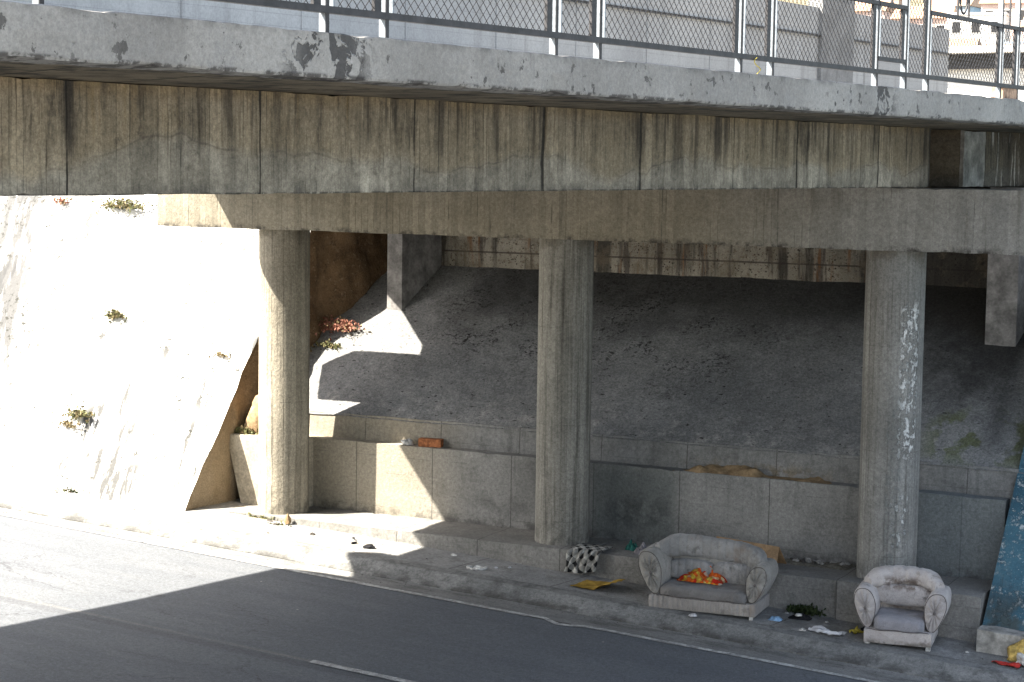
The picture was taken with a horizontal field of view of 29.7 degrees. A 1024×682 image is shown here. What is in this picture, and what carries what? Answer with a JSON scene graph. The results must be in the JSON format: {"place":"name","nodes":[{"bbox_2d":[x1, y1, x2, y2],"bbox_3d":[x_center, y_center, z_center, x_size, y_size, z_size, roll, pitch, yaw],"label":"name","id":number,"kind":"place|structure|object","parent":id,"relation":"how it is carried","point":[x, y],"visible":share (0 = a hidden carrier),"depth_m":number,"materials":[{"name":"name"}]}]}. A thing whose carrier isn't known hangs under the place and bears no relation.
{"place":"outdoors","nodes":[
{"label":"outdoors","id":0,"kind":"place"},
{"bbox_2d":[0,194,258,519],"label":"embankment slope","id":1,"kind":"structure","parent":0,"point":[151,384],"depth_m":32.59,"materials":[{"name":"white concrete"}]},
{"bbox_2d":[50,197,72,204],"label":"weed tuft","id":2,"kind":"object","parent":1,"relation":"on","point":[56,201],"visible":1,"depth_m":34.52,"materials":[{"name":"red plant"}]},
{"bbox_2d":[51,417,80,428],"bbox_3d":[-7.352,1.359,31.957,0.576,0.201,0.290,3,6,27],"label":"weed tuft","id":3,"kind":"object","parent":1,"relation":"on","point":[68,423],"visible":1,"depth_m":31.94,"materials":[{"name":"beige plant"}]},
{"bbox_2d":[51,405,95,424],"bbox_3d":[-7.274,1.204,31.958,0.912,0.328,0.347,3,6,27],"label":"weed tuft","id":4,"kind":"object","parent":1,"relation":"on","point":[75,414],"visible":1,"depth_m":31.92,"materials":[{"name":"green plant"}]},
{"bbox_2d":[103,308,127,322],"bbox_3d":[-6.722,-0.433,32.819,0.582,0.256,0.356,3,6,27],"label":"weed tuft","id":5,"kind":"object","parent":1,"relation":"on","point":[114,313],"visible":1,"depth_m":32.83,"materials":[{"name":"green plant"}]},
{"bbox_2d":[90,196,154,213],"bbox_3d":[-6.855,-2.384,34.049,1.427,0.392,0.569,3,6,27],"label":"weed tuft","id":6,"kind":"object","parent":1,"relation":"on","point":[128,203],"visible":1,"depth_m":33.99,"materials":[{"name":"green plant"}]},
{"bbox_2d":[208,349,231,359],"bbox_3d":[-4.794,0.217,31.839,0.418,0.176,0.245,3,6,27],"label":"weed tuft","id":7,"kind":"object","parent":1,"relation":"on","point":[219,353],"visible":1,"depth_m":31.83,"materials":[{"name":"green plant"}]},
{"bbox_2d":[184,231,387,526],"bbox_3d":[-3.571,-0.415,32.638,0.835,6.650,5.801,6,7,42],"label":"embankment cut face","id":8,"kind":"object","parent":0,"point":[348,270],"visible":0.31,"depth_m":32.99},
{"bbox_2d":[284,513,290,523],"bbox_3d":[-3.483,2.756,30.027,0.109,0.167,0.083,2,5,9],"label":"brick piece","id":9,"kind":"object","parent":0,"point":[287,519],"visible":1,"depth_m":30.00,"materials":[{"name":"brick"}]},
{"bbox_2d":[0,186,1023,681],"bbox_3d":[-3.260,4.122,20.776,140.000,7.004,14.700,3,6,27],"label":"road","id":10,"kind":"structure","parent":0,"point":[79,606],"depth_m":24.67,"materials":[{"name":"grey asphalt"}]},
{"bbox_2d":[309,660,415,681],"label":"lane marking","id":11,"kind":"object","parent":10,"relation":"on","point":[359,671],"visible":1,"depth_m":23.02,"materials":[{"name":"paint"}]},
{"bbox_2d":[0,513,879,681],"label":"road edge line","id":12,"kind":"object","parent":10,"relation":"on","point":[659,640],"visible":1,"depth_m":26.54,"materials":[{"name":"paint"}]},
{"bbox_2d":[0,507,950,681],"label":"gutter","id":13,"kind":"object","parent":10,"relation":"on","point":[880,675],"visible":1,"depth_m":26.36,"materials":[{"name":"concrete"}]},
{"bbox_2d":[0,489,1023,681],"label":"kerb","id":14,"kind":"structure","parent":10,"relation":"on","point":[828,648],"depth_m":26.91,"materials":[{"name":"concrete"}]},
{"bbox_2d":[387,186,1023,346],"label":"abutment","id":15,"kind":"object","parent":10,"relation":"on","point":[415,262],"visible":0.19,"depth_m":31.38,"materials":[{"name":"concrete"}]},
{"bbox_2d":[0,0,1023,195],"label":"bridge","id":16,"kind":"structure","parent":15,"relation":"on","point":[96,103],"depth_m":15.17,"materials":[{"name":"concrete"}]},
{"bbox_2d":[3,0,949,92],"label":"barrier wall","id":17,"kind":"structure","parent":16,"relation":"on","point":[287,19],"depth_m":40.15,"materials":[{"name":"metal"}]},
{"bbox_2d":[32,0,1023,98],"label":"railing","id":18,"kind":"object","parent":16,"relation":"on","point":[382,11],"visible":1,"depth_m":17.18,"materials":[{"name":"metal"}]},
{"bbox_2d":[991,87,1016,98],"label":"building","id":19,"kind":"structure","parent":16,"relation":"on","point":[1009,93],"depth_m":22.17,"materials":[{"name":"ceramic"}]},
{"bbox_2d":[947,45,1023,100],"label":"white building","id":20,"kind":"structure","parent":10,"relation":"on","point":[968,89],"depth_m":65.37,"materials":[{"name":"paint"}]},
{"bbox_2d":[0,485,1023,670],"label":"pavement","id":21,"kind":"structure","parent":0,"point":[218,515],"depth_m":28.24,"materials":[{"name":"concrete"}]},
{"bbox_2d":[54,486,83,493],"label":"weed tuft","id":22,"kind":"object","parent":21,"relation":"on","point":[70,489],"visible":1,"depth_m":31.31,"materials":[{"name":"green plant"}]},
{"bbox_2d":[248,512,273,519],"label":"weed tuft","id":23,"kind":"object","parent":21,"relation":"on","point":[255,516],"visible":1,"depth_m":30.32,"materials":[{"name":"green plant"}]},
{"bbox_2d":[230,433,322,506],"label":"planter block","id":24,"kind":"structure","parent":21,"relation":"on","point":[244,450],"depth_m":31.24,"materials":[{"name":"beige concrete"}]},
{"bbox_2d":[234,425,258,434],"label":"weed tuft","id":25,"kind":"object","parent":24,"relation":"on","point":[246,430],"visible":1,"depth_m":31.34,"materials":[{"name":"green plant"}]},
{"bbox_2d":[244,395,258,433],"bbox_3d":[-4.043,1.169,31.454,0.633,0.706,0.514,2,5,9],"label":"soil mound","id":26,"kind":"object","parent":24,"relation":"on","point":[252,421],"visible":0.34,"depth_m":31.32,"materials":[{"name":"beige soil"}]},
{"bbox_2d":[267,520,291,526],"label":"stones","id":27,"kind":"object","parent":21,"relation":"on","point":[279,523],"visible":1,"depth_m":29.97,"materials":[{"name":"beige stone"}]},
{"bbox_2d":[363,544,374,547],"bbox_3d":[-2.130,3.048,28.765,0.189,0.054,0.118,0,5,-4],"label":"crushed shoe","id":28,"kind":"object","parent":21,"relation":"on","point":[368,546],"visible":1,"depth_m":28.74,"materials":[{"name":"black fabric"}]},
{"bbox_2d":[466,565,486,570],"bbox_3d":[-0.512,3.278,27.890,0.320,0.064,0.180,2,6,15],"label":"plastic ring","id":29,"kind":"object","parent":21,"relation":"on","point":[478,567],"visible":1,"depth_m":27.84,"materials":[{"name":"white plastic"}]},
{"bbox_2d":[1,312,982,679],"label":"chippings","id":30,"kind":"object","parent":21,"relation":"on","point":[473,570],"visible":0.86,"depth_m":27.90,"materials":[{"name":"grey gravel"}]},
{"bbox_2d":[570,579,625,589],"bbox_3d":[1.209,3.395,27.207,0.620,0.120,0.500,4,6,31],"label":"yellow mat","id":31,"kind":"object","parent":21,"relation":"on","point":[590,584],"visible":1,"depth_m":27.23,"materials":[{"name":"fabric"}]},
{"bbox_2d":[228,505,992,660],"bbox_3d":[1.046,3.524,28.483,11.920,1.123,1.193,3,6,27],"label":"concrete ledge","id":32,"kind":"object","parent":21,"relation":"on","point":[831,591],"visible":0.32,"depth_m":28.02,"materials":[{"name":"grey concrete"}]},
{"bbox_2d":[564,543,612,573],"bbox_3d":[1.101,3.143,27.900,0.558,0.355,0.510,3,6,27],"label":"checked blanket","id":33,"kind":"object","parent":32,"relation":"on","point":[582,558],"visible":1,"depth_m":27.74,"materials":[{"name":"fabric"}]},
{"bbox_2d":[157,187,1023,578],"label":"bridge pier","id":34,"kind":"structure","parent":32,"relation":"on","point":[897,233],"depth_m":27.74,"materials":[{"name":"concrete"}]},
{"bbox_2d":[625,539,637,550],"bbox_3d":[1.746,2.950,28.029,0.194,0.160,0.174,3,6,27],"label":"rag heap","id":35,"kind":"object","parent":32,"relation":"on","point":[630,546],"visible":0.98,"depth_m":27.99,"materials":[{"name":"teal fabric"}]},
{"bbox_2d":[633,541,648,554],"bbox_3d":[1.929,2.976,27.797,0.362,0.158,0.254,1,5,7],"label":"rag heap","id":36,"kind":"object","parent":32,"relation":"on","point":[638,550],"visible":0.45,"depth_m":27.77,"materials":[{"name":"grey fabric"}]},
{"bbox_2d":[716,536,786,563],"bbox_3d":[3.339,2.956,27.178,0.960,0.345,0.433,3,6,25],"label":"cardboard sheet","id":37,"kind":"object","parent":32,"relation":"on","point":[774,552],"visible":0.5,"depth_m":27.02,"materials":[{"name":"brown cardboard"}]},
{"bbox_2d":[784,558,856,569],"bbox_3d":[4.319,3.133,27.165,1.300,0.054,0.450,3,6,27],"label":"ledge grit","id":38,"kind":"object","parent":32,"relation":"on","point":[837,566],"visible":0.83,"depth_m":27.07,"materials":[{"name":"grey gravel"}]},
{"bbox_2d":[313,436,1009,579],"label":"retaining wall","id":39,"kind":"structure","parent":21,"relation":"on","point":[959,534],"depth_m":28.49,"materials":[{"name":"concrete"}]},
{"bbox_2d":[401,438,412,445],"bbox_3d":[-1.649,1.583,30.431,0.203,0.106,0.174,1,5,4],"label":"crumpled bag","id":40,"kind":"object","parent":39,"relation":"on","point":[409,441],"visible":1,"depth_m":30.39,"materials":[{"name":"white plastic"}]},
{"bbox_2d":[418,437,443,447],"bbox_3d":[-1.270,1.591,30.286,0.370,0.128,0.143,3,6,18],"label":"brick","id":41,"kind":"object","parent":39,"relation":"on","point":[430,442],"visible":1,"depth_m":30.23,"materials":[{"name":"brick"}]},
{"bbox_2d":[309,411,1018,505],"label":"step wall","id":42,"kind":"structure","parent":39,"relation":"on","point":[963,480],"depth_m":28.63,"materials":[{"name":"concrete"}]},
{"bbox_2d":[672,464,831,483],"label":"dry dirt","id":43,"kind":"structure","parent":39,"relation":"on","point":[741,470],"depth_m":27.96,"materials":[{"name":"soil"}]},
{"bbox_2d":[638,533,777,620],"bbox_3d":[2.682,3.194,26.453,1.824,0.966,0.900,3,6,22],"label":"sofa","id":44,"kind":"object","parent":21,"relation":"on","point":[748,572],"visible":0.98,"depth_m":26.37,"materials":[{"name":"fabric"}]},
{"bbox_2d":[677,566,727,584],"bbox_3d":[2.633,3.189,26.555,0.688,0.208,0.380,3,6,27],"label":"floral cloth","id":45,"kind":"object","parent":44,"relation":"on","point":[697,575],"visible":1,"depth_m":26.45,"materials":[{"name":"multicoloured fabric"}]},
{"bbox_2d":[768,616,782,621],"bbox_3d":[3.543,3.723,25.980,0.182,0.055,0.152,3,6,27],"label":"blue bag","id":46,"kind":"object","parent":21,"relation":"on","point":[776,618],"visible":1,"depth_m":25.94,"materials":[{"name":"plastic"}]},
{"bbox_2d":[788,612,811,620],"bbox_3d":[3.890,3.705,26.096,0.322,0.088,0.168,2,6,17],"label":"black cloth","id":47,"kind":"object","parent":21,"relation":"on","point":[805,617],"visible":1,"depth_m":26.05,"materials":[{"name":"black fabric"}]},
{"bbox_2d":[786,603,826,616],"bbox_3d":[4.001,3.658,26.273,0.611,0.190,0.305,3,6,27],"label":"weed tuft","id":48,"kind":"object","parent":21,"relation":"on","point":[805,609],"visible":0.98,"depth_m":26.27,"materials":[{"name":"green plant"}]},
{"bbox_2d":[806,625,845,635],"bbox_3d":[4.146,3.816,25.451,0.500,0.063,0.220,5,7,39],"label":"paper sheet","id":49,"kind":"object","parent":21,"relation":"on","point":[820,628],"visible":1,"depth_m":25.42,"materials":[{"name":"white paper"}]},
{"bbox_2d":[848,626,863,633],"bbox_3d":[4.544,3.817,25.530,0.160,0.076,0.130,-2,6,-30],"label":"yellow wrapper","id":50,"kind":"object","parent":21,"relation":"on","point":[855,630],"visible":1,"depth_m":25.52,"materials":[{"name":"yellow plastic"}]},
{"bbox_2d":[854,565,951,650],"bbox_3d":[5.108,3.462,25.285,1.215,0.961,0.874,3,6,19],"label":"armchair","id":51,"kind":"object","parent":21,"relation":"on","point":[902,605],"visible":1,"depth_m":25.17,"materials":[{"name":"fabric"}]},
{"bbox_2d":[976,625,1023,670],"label":"footing block","id":52,"kind":"structure","parent":21,"relation":"on","point":[996,640],"depth_m":24.87,"materials":[{"name":"concrete"}]},
{"bbox_2d":[983,448,1023,630],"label":"painted wing wall","id":53,"kind":"structure","parent":52,"relation":"on","point":[1005,607],"depth_m":25.53,"materials":[{"name":"blue paint"}]},
{"bbox_2d":[991,660,1021,667],"bbox_3d":[6.246,4.070,24.397,0.360,0.041,0.120,5,7,38],"label":"red plastic","id":54,"kind":"object","parent":21,"relation":"on","point":[1014,664],"visible":1,"depth_m":24.37,"materials":[{"name":"red plastic"}]},
{"bbox_2d":[1007,639,1023,661],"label":"yellow bag","id":55,"kind":"object","parent":21,"relation":"on","point":[1013,650],"visible":0.87,"depth_m":24.59,"materials":[{"name":"yellow plastic"}]},
{"bbox_2d":[1015,653,1023,665],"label":"white bag","id":56,"kind":"object","parent":21,"relation":"on","point":[1020,658],"visible":1,"depth_m":24.36,"materials":[{"name":"plastic"}]},
{"bbox_2d":[309,265,1023,473],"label":"paved slope","id":57,"kind":"structure","parent":0,"point":[781,367],"depth_m":30.12,"materials":[{"name":"concrete"}]},
{"bbox_2d":[310,340,341,351],"bbox_3d":[-3.156,0.079,32.738,0.697,0.262,0.380,3,6,27],"label":"weed tuft","id":58,"kind":"object","parent":57,"relation":"on","point":[330,345],"visible":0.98,"depth_m":32.64,"materials":[{"name":"green plant"}]},
{"bbox_2d":[315,315,371,340],"bbox_3d":[-2.908,-0.185,32.870,1.126,0.507,0.579,3,6,27],"label":"weed tuft","id":59,"kind":"object","parent":57,"relation":"on","point":[336,324],"visible":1,"depth_m":32.84,"materials":[{"name":"plant"}]},
{"bbox_2d":[778,0,922,5],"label":"hillside","id":60,"kind":"structure","parent":0,"point":[806,2],"depth_m":318.45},
{"bbox_2d":[855,0,894,19],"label":"hillside house","id":61,"kind":"structure","parent":60,"relation":"on","point":[865,8],"depth_m":241.25,"materials":[{"name":"beige paint"}]},
{"bbox_2d":[893,0,901,4],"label":"hillside house","id":62,"kind":"structure","parent":60,"relation":"on","point":[897,2],"depth_m":252.41,"materials":[{"name":"brick"}]},
{"bbox_2d":[890,5,956,28],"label":"hillside house","id":63,"kind":"structure","parent":60,"relation":"on","point":[949,9],"depth_m":222.06,"materials":[{"name":"pink paint"}]},
{"bbox_2d":[922,0,980,11],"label":"hillside house","id":64,"kind":"structure","parent":60,"relation":"on","point":[975,5],"depth_m":251.34,"materials":[{"name":"blue paint"}]},
{"bbox_2d":[949,38,980,45],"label":"hillside house","id":65,"kind":"structure","parent":60,"relation":"on","point":[963,40],"depth_m":202.70,"materials":[{"name":"paint"}]},
{"bbox_2d":[947,12,1011,44],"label":"hillside house","id":66,"kind":"structure","parent":60,"relation":"on","point":[990,16],"depth_m":217.36,"materials":[{"name":"white paint"}]},
{"bbox_2d":[951,21,960,33],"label":"window","id":67,"kind":"structure","parent":66,"relation":"in","point":[953,21],"depth_m":218.10,"materials":[{"name":"white paint"}]},
{"bbox_2d":[970,23,980,32],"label":"window","id":68,"kind":"structure","parent":66,"relation":"in","point":[972,26],"depth_m":217.41,"materials":[{"name":"white paint"}]},
{"bbox_2d":[990,21,997,32],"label":"window","id":69,"kind":"structure","parent":66,"relation":"in","point":[991,21],"depth_m":216.78,"materials":[{"name":"white paint"}]},
{"bbox_2d":[979,0,1023,41],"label":"hillside house","id":70,"kind":"structure","parent":60,"relation":"on","point":[989,5],"depth_m":231.60,"materials":[{"name":"pink paint"}]},
{"bbox_2d":[1021,9,1023,20],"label":"window","id":71,"kind":"structure","parent":70,"relation":"in","point":[1022,10],"depth_m":230.93,"materials":[{"name":"white paint"}]}
]}

